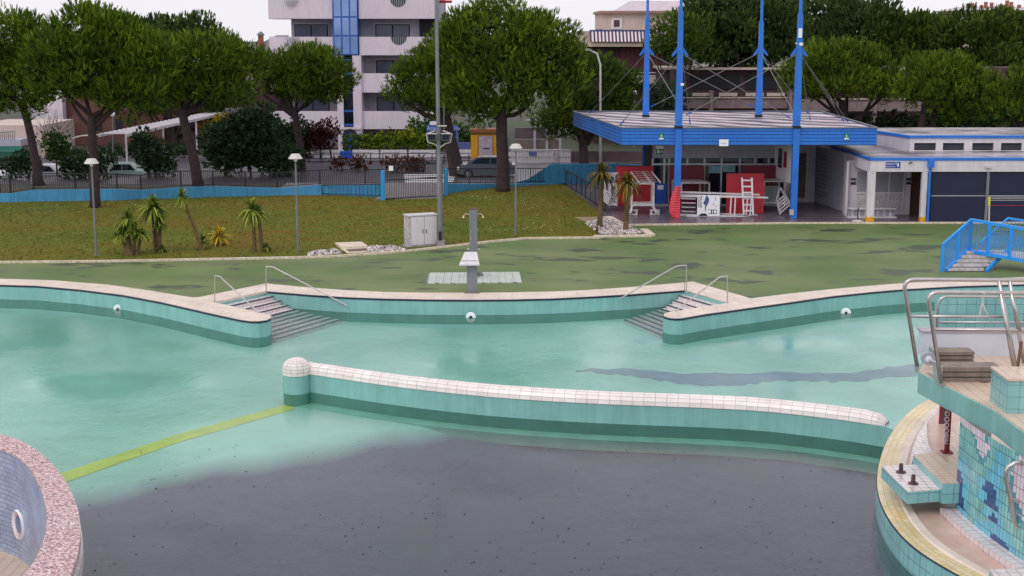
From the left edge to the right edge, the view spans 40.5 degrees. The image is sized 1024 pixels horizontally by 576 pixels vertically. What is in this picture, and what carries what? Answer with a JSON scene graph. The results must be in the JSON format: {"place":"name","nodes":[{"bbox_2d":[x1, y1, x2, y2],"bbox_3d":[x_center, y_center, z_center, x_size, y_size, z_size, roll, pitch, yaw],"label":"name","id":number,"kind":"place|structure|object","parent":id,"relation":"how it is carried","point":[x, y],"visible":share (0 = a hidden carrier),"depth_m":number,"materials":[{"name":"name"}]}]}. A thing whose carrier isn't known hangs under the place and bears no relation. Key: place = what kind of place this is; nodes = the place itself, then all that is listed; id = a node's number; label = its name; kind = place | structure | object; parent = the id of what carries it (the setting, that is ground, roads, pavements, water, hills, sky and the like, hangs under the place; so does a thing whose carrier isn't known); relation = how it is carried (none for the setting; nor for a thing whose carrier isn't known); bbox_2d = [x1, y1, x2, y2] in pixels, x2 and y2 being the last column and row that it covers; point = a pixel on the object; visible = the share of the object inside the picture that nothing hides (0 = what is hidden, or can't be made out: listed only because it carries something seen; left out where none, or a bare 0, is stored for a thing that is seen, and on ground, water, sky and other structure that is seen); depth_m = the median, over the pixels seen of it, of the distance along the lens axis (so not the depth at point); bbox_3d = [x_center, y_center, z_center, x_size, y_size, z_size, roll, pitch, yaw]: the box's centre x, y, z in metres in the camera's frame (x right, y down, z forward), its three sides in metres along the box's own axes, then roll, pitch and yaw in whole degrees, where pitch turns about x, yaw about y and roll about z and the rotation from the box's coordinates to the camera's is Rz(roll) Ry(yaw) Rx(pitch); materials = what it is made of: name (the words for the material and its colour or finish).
{"place":"outdoors","nodes":[
{"label":"outdoors","id":0,"kind":"place"},
{"bbox_2d":[0,184,603,260],"bbox_3d":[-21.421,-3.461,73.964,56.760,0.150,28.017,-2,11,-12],"label":"lawn","id":1,"kind":"structure","parent":0,"point":[322,237],"depth_m":73.27,"materials":[{"name":"green plant"}]},
{"bbox_2d":[13,0,187,207],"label":"umbrella pine","id":2,"kind":"object","parent":1,"relation":"on","point":[127,45],"visible":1,"depth_m":77.33,"materials":[{"name":"green plant"}]},
{"bbox_2d":[109,207,149,255],"bbox_3d":[-17.371,-2.545,62.797,2.090,2.299,1.474,0,10,0],"label":"cordyline","id":3,"kind":"object","parent":1,"relation":"on","point":[127,227],"visible":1,"depth_m":62.63,"materials":[{"name":"green plant"}]},
{"bbox_2d":[136,194,170,252],"bbox_3d":[-16.344,-2.872,63.393,1.671,2.968,1.804,0,10,0],"label":"cordyline","id":4,"kind":"object","parent":1,"relation":"on","point":[152,208],"visible":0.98,"depth_m":63.17,"materials":[{"name":"green plant"}]},
{"bbox_2d":[0,185,380,201],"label":"boundary wall","id":5,"kind":"structure","parent":1,"relation":"on","point":[110,194],"depth_m":84.32,"materials":[{"name":"blue paint"}]},
{"bbox_2d":[0,169,381,192],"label":"iron fence","id":6,"kind":"object","parent":5,"relation":"on","point":[140,177],"visible":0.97,"depth_m":84.15,"materials":[{"name":"black metal"}]},
{"bbox_2d":[237,197,270,251],"bbox_3d":[-11.939,-2.913,63.661,1.689,2.640,1.844,8,13,38],"label":"cordyline","id":7,"kind":"object","parent":1,"relation":"on","point":[254,217],"visible":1,"depth_m":63.62,"materials":[{"name":"green plant"}]},
{"bbox_2d":[401,212,436,247],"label":"utility cabinet","id":8,"kind":"object","parent":1,"relation":"on","point":[420,229],"visible":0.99,"depth_m":65.32,"materials":[{"name":"grey metal"}]},
{"bbox_2d":[427,0,596,191],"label":"umbrella pine","id":9,"kind":"object","parent":1,"relation":"on","point":[521,49],"visible":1,"depth_m":85.65,"materials":[{"name":"green plant"}]},
{"bbox_2d":[0,158,614,183],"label":"street","id":10,"kind":"structure","parent":0,"point":[184,166],"depth_m":98.38,"materials":[{"name":"grey asphalt"}]},
{"bbox_2d":[0,148,44,179],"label":"shrub","id":11,"kind":"object","parent":10,"relation":"on","point":[21,164],"visible":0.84,"depth_m":95.65,"materials":[{"name":"green plant"}]},
{"bbox_2d":[35,126,79,175],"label":"shrub","id":12,"kind":"object","parent":10,"relation":"on","point":[56,150],"visible":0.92,"depth_m":97.47,"materials":[{"name":"green plant"}]},
{"bbox_2d":[58,147,118,179],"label":"shrub","id":13,"kind":"object","parent":10,"relation":"on","point":[73,164],"visible":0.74,"depth_m":95.73,"materials":[{"name":"green plant"}]},
{"bbox_2d":[129,125,178,177],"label":"shrub","id":14,"kind":"object","parent":10,"relation":"on","point":[147,147],"visible":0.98,"depth_m":96.60,"materials":[{"name":"green plant"}]},
{"bbox_2d":[194,98,305,177],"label":"shrub","id":15,"kind":"object","parent":10,"relation":"on","point":[241,146],"visible":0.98,"depth_m":97.03,"materials":[{"name":"green plant"}]},
{"bbox_2d":[229,38,362,171],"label":"umbrella pine","id":16,"kind":"object","parent":10,"relation":"on","point":[297,78],"visible":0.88,"depth_m":98.79,"materials":[{"name":"green plant"}]},
{"bbox_2d":[377,22,481,176],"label":"umbrella pine","id":17,"kind":"object","parent":10,"relation":"on","point":[411,86],"visible":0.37,"depth_m":96.59,"materials":[{"name":"green plant"}]},
{"bbox_2d":[470,128,496,159],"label":"yellow booth","id":18,"kind":"object","parent":10,"relation":"on","point":[483,142],"visible":0.71,"depth_m":107.19,"materials":[{"name":"paint"}]},
{"bbox_2d":[457,155,514,176],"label":"parked car","id":19,"kind":"object","parent":10,"relation":"on","point":[485,161],"visible":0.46,"depth_m":97.12,"materials":[{"name":"silver metal"}]},
{"bbox_2d":[510,149,641,162],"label":"white fence","id":20,"kind":"object","parent":10,"relation":"on","point":[621,156],"visible":0.94,"depth_m":108.11,"materials":[{"name":"metal"}]},
{"bbox_2d":[530,49,643,163],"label":"umbrella pine","id":21,"kind":"object","parent":10,"relation":"on","point":[621,95],"visible":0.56,"depth_m":102.29,"materials":[{"name":"green plant"}]},
{"bbox_2d":[46,152,569,157],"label":"pavement","id":22,"kind":"structure","parent":0,"point":[200,156],"depth_m":112.81,"materials":[{"name":"grey concrete"}]},
{"bbox_2d":[353,126,435,152],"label":"hedge","id":23,"kind":"object","parent":22,"relation":"on","point":[416,141],"visible":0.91,"depth_m":113.37,"materials":[{"name":"green plant"}]},
{"bbox_2d":[268,0,451,149],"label":"apartment building","id":24,"kind":"structure","parent":0,"point":[374,39],"depth_m":118.93,"materials":[{"name":"paint"}]},
{"bbox_2d":[293,23,328,36],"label":"window","id":25,"kind":"structure","parent":24,"relation":"in","point":[299,29],"depth_m":119.98,"materials":[{"name":"glass"}]},
{"bbox_2d":[374,23,410,36],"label":"window","id":26,"kind":"structure","parent":24,"relation":"in","point":[380,29],"depth_m":119.98,"materials":[{"name":"glass"}]},
{"bbox_2d":[283,183,451,199],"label":"pavement","id":27,"kind":"structure","parent":0,"point":[406,190],"depth_m":88.64,"materials":[{"name":"grey concrete"}]},
{"bbox_2d":[385,160,444,199],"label":"gate","id":28,"kind":"structure","parent":27,"relation":"on","point":[406,164],"depth_m":83.99,"materials":[{"name":"black metal"}]},
{"bbox_2d":[0,42,928,234],"bbox_3d":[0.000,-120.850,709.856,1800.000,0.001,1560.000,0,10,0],"label":"ground","id":29,"kind":"structure","parent":0,"point":[519,121],"depth_m":125.72,"materials":[{"name":"soil"}]},
{"bbox_2d":[0,1,60,185],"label":"umbrella pine","id":30,"kind":"object","parent":29,"relation":"on","point":[26,21],"visible":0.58,"depth_m":90.19,"materials":[{"name":"green plant"}]},
{"bbox_2d":[0,119,74,157],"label":"house","id":31,"kind":"structure","parent":29,"relation":"on","point":[13,136],"depth_m":111.63,"materials":[{"name":"beige paint"}]},
{"bbox_2d":[44,140,186,157],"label":"hedge","id":32,"kind":"object","parent":29,"relation":"on","point":[179,150],"visible":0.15,"depth_m":112.55,"materials":[{"name":"green plant"}]},
{"bbox_2d":[69,108,239,162],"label":"pergola","id":33,"kind":"object","parent":29,"relation":"on","point":[162,125],"visible":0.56,"depth_m":106.75,"materials":[{"name":"white paint"}]},
{"bbox_2d":[32,73,293,144],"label":"red building","id":34,"kind":"structure","parent":29,"relation":"on","point":[68,112],"depth_m":124.43,"materials":[{"name":"paint"}]},
{"bbox_2d":[97,81,256,145],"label":"umbrella pine","id":35,"kind":"object","parent":29,"relation":"on","point":[218,106],"visible":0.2,"depth_m":118.37,"materials":[{"name":"green plant"}]},
{"bbox_2d":[141,9,227,62],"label":"umbrella pine","id":36,"kind":"object","parent":29,"relation":"on","point":[192,20],"visible":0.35,"depth_m":130.74,"materials":[{"name":"green plant"}]},
{"bbox_2d":[132,25,273,186],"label":"umbrella pine","id":37,"kind":"object","parent":29,"relation":"on","point":[211,70],"visible":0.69,"depth_m":89.23,"materials":[{"name":"green plant"}]},
{"bbox_2d":[263,114,317,157],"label":"shrub","id":38,"kind":"object","parent":29,"relation":"on","point":[287,128],"visible":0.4,"depth_m":111.08,"materials":[{"name":"green plant"}]},
{"bbox_2d":[302,116,341,157],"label":"shrub","id":39,"kind":"object","parent":29,"relation":"on","point":[321,136],"visible":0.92,"depth_m":111.44,"materials":[{"name":"red plant"}]},
{"bbox_2d":[313,142,470,157],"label":"panel fence","id":40,"kind":"object","parent":29,"relation":"on","point":[464,147],"visible":0.56,"depth_m":111.90,"materials":[{"name":"white metal"}]},
{"bbox_2d":[405,113,471,151],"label":"hedge","id":41,"kind":"object","parent":29,"relation":"on","point":[461,134],"visible":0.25,"depth_m":116.14,"materials":[{"name":"green plant"}]},
{"bbox_2d":[517,163,639,183],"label":"ramp wall","id":42,"kind":"structure","parent":29,"relation":"on","point":[552,173],"depth_m":92.41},
{"bbox_2d":[585,216,641,234],"bbox_3d":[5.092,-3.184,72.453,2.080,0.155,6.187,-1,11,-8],"label":"gravel bed","id":43,"kind":"object","parent":29,"relation":"on","point":[613,230],"visible":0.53,"depth_m":69.59,"materials":[{"name":"stone"}]},
{"bbox_2d":[610,171,645,229],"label":"palm","id":44,"kind":"object","parent":43,"relation":"on","point":[626,184],"visible":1,"depth_m":70.14,"materials":[{"name":"green plant"}]},
{"bbox_2d":[574,1,690,141],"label":"beige building","id":45,"kind":"structure","parent":29,"relation":"on","point":[619,32],"depth_m":126.90,"materials":[{"name":"paint"}]},
{"bbox_2d":[640,79,690,110],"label":"shrub","id":46,"kind":"object","parent":29,"relation":"on","point":[658,96],"visible":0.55,"depth_m":110.88,"materials":[{"name":"green plant"}]},
{"bbox_2d":[641,6,721,105],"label":"umbrella pine","id":47,"kind":"object","parent":29,"relation":"on","point":[667,38],"visible":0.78,"depth_m":116.00,"materials":[{"name":"green plant"}]},
{"bbox_2d":[669,0,822,66],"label":"umbrella pine","id":48,"kind":"object","parent":29,"relation":"on","point":[735,35],"visible":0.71,"depth_m":119.68,"materials":[{"name":"green plant"}]},
{"bbox_2d":[652,64,1012,147],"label":"brown building","id":49,"kind":"structure","parent":29,"relation":"on","point":[702,93],"depth_m":120.58,"materials":[{"name":"beige paint"}]},
{"bbox_2d":[690,74,739,88],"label":"shaded window","id":50,"kind":"structure","parent":49,"relation":"in","point":[716,81],"depth_m":120.65,"materials":[{"name":"black glass"}]},
{"bbox_2d":[771,35,903,121],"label":"umbrella pine","id":51,"kind":"object","parent":29,"relation":"on","point":[847,66],"visible":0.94,"depth_m":103.37,"materials":[{"name":"green plant"}]},
{"bbox_2d":[779,0,905,61],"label":"umbrella pine","id":52,"kind":"object","parent":29,"relation":"on","point":[841,18],"visible":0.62,"depth_m":131.14,"materials":[{"name":"green plant"}]},
{"bbox_2d":[830,108,919,149],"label":"hedge","id":53,"kind":"object","parent":29,"relation":"on","point":[889,122],"visible":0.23,"depth_m":107.07,"materials":[{"name":"green plant"}]},
{"bbox_2d":[858,6,964,64],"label":"umbrella pine","id":54,"kind":"object","parent":29,"relation":"on","point":[913,38],"visible":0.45,"depth_m":130.37,"materials":[{"name":"green plant"}]},
{"bbox_2d":[886,47,1005,127],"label":"umbrella pine","id":55,"kind":"object","parent":29,"relation":"on","point":[952,83],"visible":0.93,"depth_m":98.93,"materials":[{"name":"green plant"}]},
{"bbox_2d":[914,102,1023,127],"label":"hedge","id":56,"kind":"object","parent":29,"relation":"on","point":[991,123],"visible":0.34,"depth_m":104.83,"materials":[{"name":"green plant"}]},
{"bbox_2d":[922,1,1023,65],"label":"umbrella pine","id":57,"kind":"object","parent":29,"relation":"on","point":[994,35],"visible":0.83,"depth_m":128.21,"materials":[{"name":"green plant"}]},
{"bbox_2d":[969,58,1023,127],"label":"umbrella pine","id":58,"kind":"object","parent":29,"relation":"on","point":[1008,106],"visible":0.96,"depth_m":97.75,"materials":[{"name":"green plant"}]},
{"bbox_2d":[0,308,957,575],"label":"pool floor","id":59,"kind":"structure","parent":0,"point":[72,396],"depth_m":36.34,"materials":[{"name":"paint"}]},
{"bbox_2d":[0,434,83,575],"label":"basin wall","id":60,"kind":"structure","parent":59,"relation":"on","point":[40,531],"depth_m":30.02,"materials":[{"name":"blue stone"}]},
{"bbox_2d":[60,405,293,481],"bbox_3d":[-8.952,4.102,37.919,0.877,0.001,8.746,7,13,34],"label":"floor line","id":61,"kind":"object","parent":59,"relation":"on","point":[75,473],"visible":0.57,"depth_m":37.50,"materials":[{"name":"yellow paint"}]},
{"bbox_2d":[225,296,340,342],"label":"pool steps","id":62,"kind":"structure","parent":59,"relation":"on","point":[276,310],"depth_m":52.53,"materials":[{"name":"white tile"}]},
{"bbox_2d":[0,286,1023,347],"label":"pool wall","id":63,"kind":"structure","parent":59,"relation":"on","point":[250,335],"depth_m":52.90,"materials":[{"name":"tile"}]},
{"bbox_2d":[267,282,683,299],"bbox_3d":[-1.462,0.143,54.350,16.872,0.085,3.632,0,10,0],"label":"pool coping","id":64,"kind":"object","parent":63,"relation":"on","point":[479,296],"visible":0.94,"depth_m":53.73,"materials":[{"name":"stone"}]},
{"bbox_2d":[459,252,479,292],"bbox_3d":[-1.643,-0.567,53.752,0.780,1.598,0.600,0,10,0],"label":"sloped stand","id":65,"kind":"object","parent":64,"relation":"on","point":[470,260],"visible":1,"depth_m":53.70,"materials":[{"name":"grey paint"}]},
{"bbox_2d":[0,284,1023,322],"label":"edge trim","id":66,"kind":"structure","parent":63,"relation":"on","point":[506,300],"depth_m":52.95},
{"bbox_2d":[282,357,897,473],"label":"dividing wall","id":67,"kind":"structure","parent":59,"relation":"on","point":[843,437],"depth_m":37.98,"materials":[{"name":"tile"}]},
{"bbox_2d":[624,295,716,338],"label":"pool steps","id":68,"kind":"structure","parent":59,"relation":"on","point":[650,324],"depth_m":52.85,"materials":[{"name":"white tile"}]},
{"bbox_2d":[576,363,920,385],"bbox_3d":[11.688,2.699,45.519,19.088,0.001,2.909,-1,11,-7],"label":"floor band","id":69,"kind":"object","parent":59,"relation":"on","point":[713,379],"visible":0.69,"depth_m":44.82,"materials":[{"name":"tile"}]},
{"bbox_2d":[874,399,1023,575],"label":"diving platform base","id":70,"kind":"object","parent":59,"relation":"on","point":[944,538],"visible":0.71,"depth_m":28.79,"materials":[{"name":"teal tile"}]},
{"bbox_2d":[881,463,939,503],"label":"springboard plinth","id":71,"kind":"structure","parent":70,"relation":"on","point":[910,484],"depth_m":29.51,"materials":[{"name":"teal tile"}]},
{"bbox_2d":[917,295,1023,560],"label":"diving tower","id":72,"kind":"structure","parent":70,"relation":"on","point":[994,406],"depth_m":28.23,"materials":[{"name":"tile"}]},
{"bbox_2d":[913,452,959,503],"bbox_3d":[9.300,4.105,30.092,0.703,0.440,2.206,0,10,0],"label":"tiled step","id":73,"kind":"object","parent":72,"relation":"attached to","point":[939,472],"visible":0.79,"depth_m":29.69,"materials":[{"name":"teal tile"}]},
{"bbox_2d":[903,277,1023,365],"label":"guard rail","id":74,"kind":"object","parent":72,"relation":"on","point":[910,316],"visible":0.84,"depth_m":31.17,"materials":[{"name":"silver metal"}]},
{"bbox_2d":[933,361,998,382],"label":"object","id":75,"kind":"object","parent":72,"relation":"on","point":[966,372],"visible":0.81,"depth_m":29.75,"materials":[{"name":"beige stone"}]},
{"bbox_2d":[914,290,1023,386],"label":"guard rail","id":76,"kind":"object","parent":72,"relation":"on","point":[939,381],"visible":0.84,"depth_m":29.29,"materials":[{"name":"silver metal"}]},
{"bbox_2d":[0,223,1023,298],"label":"pool deck","id":77,"kind":"structure","parent":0,"point":[755,260],"depth_m":60.39,"materials":[{"name":"green concrete"}]},
{"bbox_2d":[0,279,270,320],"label":"pool coping","id":78,"kind":"object","parent":77,"relation":"on","point":[206,304],"visible":1,"depth_m":53.33,"materials":[{"name":"stone"}]},
{"bbox_2d":[0,236,599,263],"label":"lawn kerb","id":79,"kind":"structure","parent":77,"relation":"on","point":[281,257],"depth_m":62.19,"materials":[{"name":"beige concrete"}]},
{"bbox_2d":[426,0,451,245],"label":"floodlight pole","id":80,"kind":"object","parent":77,"relation":"on","point":[440,241],"visible":1,"depth_m":64.55,"materials":[{"name":"metal"}]},
{"bbox_2d":[426,270,521,283],"bbox_3d":[-1.556,-0.530,57.267,3.909,0.250,2.712,0,10,0],"label":"slatted grating","id":81,"kind":"object","parent":77,"relation":"on","point":[461,277],"visible":0.88,"depth_m":57.24,"materials":[{"name":"grey paint"}]},
{"bbox_2d":[629,222,1022,225],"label":"terrace kerb","id":82,"kind":"structure","parent":77,"relation":"on","point":[811,223],"depth_m":73.47,"materials":[{"name":"beige concrete"}]},
{"bbox_2d":[663,277,1023,318],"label":"pool coping","id":83,"kind":"object","parent":77,"relation":"on","point":[737,302],"visible":0.87,"depth_m":53.53,"materials":[{"name":"stone"}]},
{"bbox_2d":[940,217,1023,271],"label":"footbridge","id":84,"kind":"object","parent":77,"relation":"on","point":[947,263],"visible":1,"depth_m":59.20,"materials":[{"name":"blue metal"}]},
{"bbox_2d":[0,0,1023,41],"label":"sky","id":85,"kind":"structure","parent":0,"point":[248,18],"materials":[{"name":"white"}]},
{"bbox_2d":[515,120,560,152],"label":"terrace house","id":86,"kind":"structure","parent":0,"point":[527,138],"depth_m":115.81,"materials":[{"name":"paint"}]},
{"bbox_2d":[582,162,616,226],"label":"palm","id":87,"kind":"object","parent":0,"point":[600,175],"visible":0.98,"depth_m":71.36,"materials":[{"name":"green plant"}]},
{"bbox_2d":[567,181,927,223],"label":"terrace paving","id":88,"kind":"structure","parent":0,"point":[814,211],"depth_m":76.69,"materials":[{"name":"grey tile"}]},
{"bbox_2d":[616,166,653,205],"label":"storage screen","id":89,"kind":"object","parent":88,"relation":"on","point":[645,188],"visible":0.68,"depth_m":80.36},
{"bbox_2d":[630,171,660,213],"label":"lifeguard chair","id":90,"kind":"object","parent":88,"relation":"on","point":[645,203],"visible":0.89,"depth_m":76.96,"materials":[{"name":"white paint"}]},
{"bbox_2d":[590,0,753,165],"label":"mast","id":91,"kind":"object","parent":88,"relation":"on","point":[646,50],"visible":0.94,"depth_m":84.38,"materials":[{"name":"blue metal"}]},
{"bbox_2d":[572,111,877,144],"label":"canopy","id":92,"kind":"object","parent":91,"relation":"attached to","point":[744,128],"visible":0.97,"depth_m":76.43,"materials":[{"name":"metal"}]},
{"bbox_2d":[774,145,791,183],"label":"white box wall","id":93,"kind":"structure","parent":92,"relation":"attached to","point":[782,158],"depth_m":78.21,"materials":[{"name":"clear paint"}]},
{"bbox_2d":[669,166,704,204],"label":"storage screen","id":94,"kind":"object","parent":88,"relation":"on","point":[692,172],"visible":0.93,"depth_m":80.28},
{"bbox_2d":[620,0,790,193],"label":"mast","id":95,"kind":"object","parent":88,"relation":"on","point":[679,51],"visible":1,"depth_m":74.60,"materials":[{"name":"blue metal"}]},
{"bbox_2d":[645,145,783,205],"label":"glazed kiosk","id":96,"kind":"object","parent":88,"relation":"on","point":[718,162],"visible":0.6,"depth_m":80.54,"materials":[{"name":"red metal"}]},
{"bbox_2d":[680,191,767,216],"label":"lying lifeguard chair","id":97,"kind":"object","parent":88,"relation":"on","point":[735,196],"visible":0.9,"depth_m":76.19,"materials":[{"name":"white paint"}]},
{"bbox_2d":[697,195,719,215],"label":"printed banner","id":98,"kind":"object","parent":97,"relation":"attached to","point":[708,205],"visible":1,"depth_m":76.06,"materials":[{"name":"grey paint"}]},
{"bbox_2d":[651,0,808,116],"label":"mast","id":99,"kind":"object","parent":88,"relation":"on","point":[760,50],"visible":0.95,"depth_m":84.37,"materials":[{"name":"blue metal"}]},
{"bbox_2d":[726,173,763,212],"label":"storage screen","id":100,"kind":"object","parent":88,"relation":"on","point":[733,182],"visible":0.79,"depth_m":77.38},
{"bbox_2d":[686,0,848,217],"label":"mast","id":101,"kind":"object","parent":88,"relation":"on","point":[799,50],"visible":1,"depth_m":74.75,"materials":[{"name":"blue metal"}]},
{"bbox_2d":[789,128,1023,221],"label":"toilet building","id":102,"kind":"structure","parent":0,"point":[970,170],"depth_m":76.70,"materials":[{"name":"white paint"}]},
{"bbox_2d":[874,172,889,210],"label":"door","id":103,"kind":"structure","parent":102,"relation":"in","point":[882,185],"depth_m":76.82,"materials":[{"name":"white paint"}]},
{"bbox_2d":[889,172,904,211],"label":"door","id":104,"kind":"structure","parent":102,"relation":"in","point":[897,179],"depth_m":76.82,"materials":[{"name":"white paint"}]},
{"bbox_2d":[929,347,974,364],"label":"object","id":105,"kind":"object","parent":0,"point":[956,354],"visible":0.59,"depth_m":31.12,"materials":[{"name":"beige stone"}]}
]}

